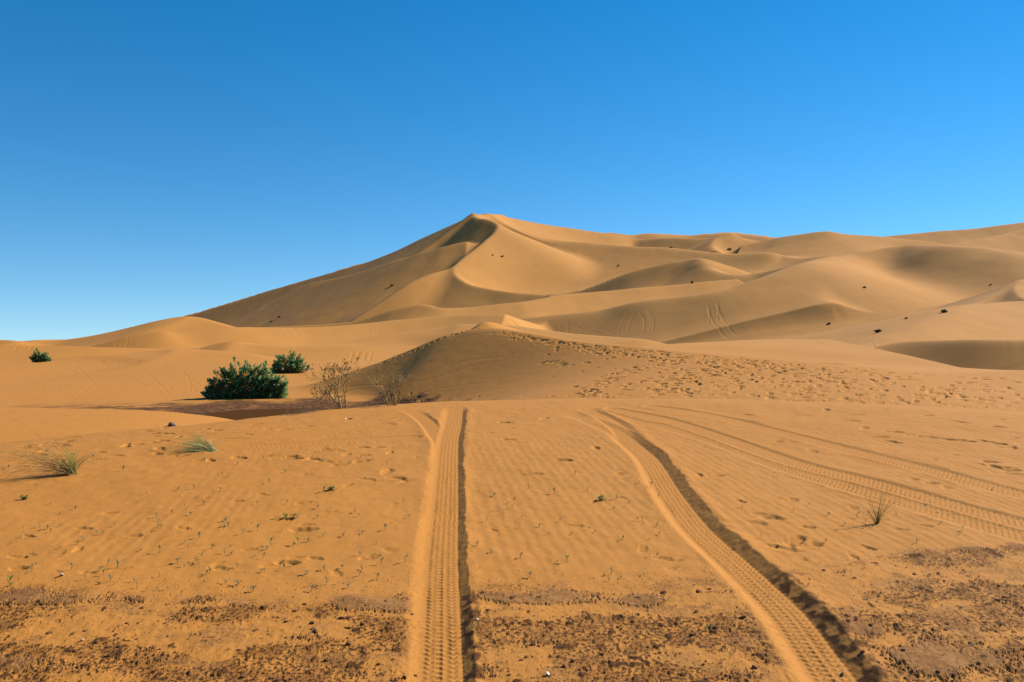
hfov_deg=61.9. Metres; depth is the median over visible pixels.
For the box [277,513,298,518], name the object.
plant
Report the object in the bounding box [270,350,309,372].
leafy bush
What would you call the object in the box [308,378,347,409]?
bare shrub
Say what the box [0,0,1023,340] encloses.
sky
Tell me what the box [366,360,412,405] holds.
bare shrub
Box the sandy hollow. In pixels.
[195,407,337,419]
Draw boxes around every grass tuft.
[0,419,110,480]
[155,431,217,456]
[840,487,906,523]
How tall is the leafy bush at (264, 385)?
1.572 m
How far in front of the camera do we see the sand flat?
26.01 m
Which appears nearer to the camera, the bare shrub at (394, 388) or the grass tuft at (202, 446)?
the grass tuft at (202, 446)
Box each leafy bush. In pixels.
[29,348,51,362]
[200,357,288,398]
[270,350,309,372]
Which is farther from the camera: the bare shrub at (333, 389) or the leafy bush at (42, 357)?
the leafy bush at (42, 357)
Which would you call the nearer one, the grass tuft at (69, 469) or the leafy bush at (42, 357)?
the grass tuft at (69, 469)
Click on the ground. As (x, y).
(770, 549)
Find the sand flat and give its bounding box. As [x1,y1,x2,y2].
[0,322,1023,435]
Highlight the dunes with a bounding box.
[0,213,1023,369]
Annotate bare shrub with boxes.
[300,356,358,408]
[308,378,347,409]
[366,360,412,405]
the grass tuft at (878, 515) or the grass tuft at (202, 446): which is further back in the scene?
the grass tuft at (202, 446)
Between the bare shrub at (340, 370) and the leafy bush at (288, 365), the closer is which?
the bare shrub at (340, 370)
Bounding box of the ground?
[0,399,1023,681]

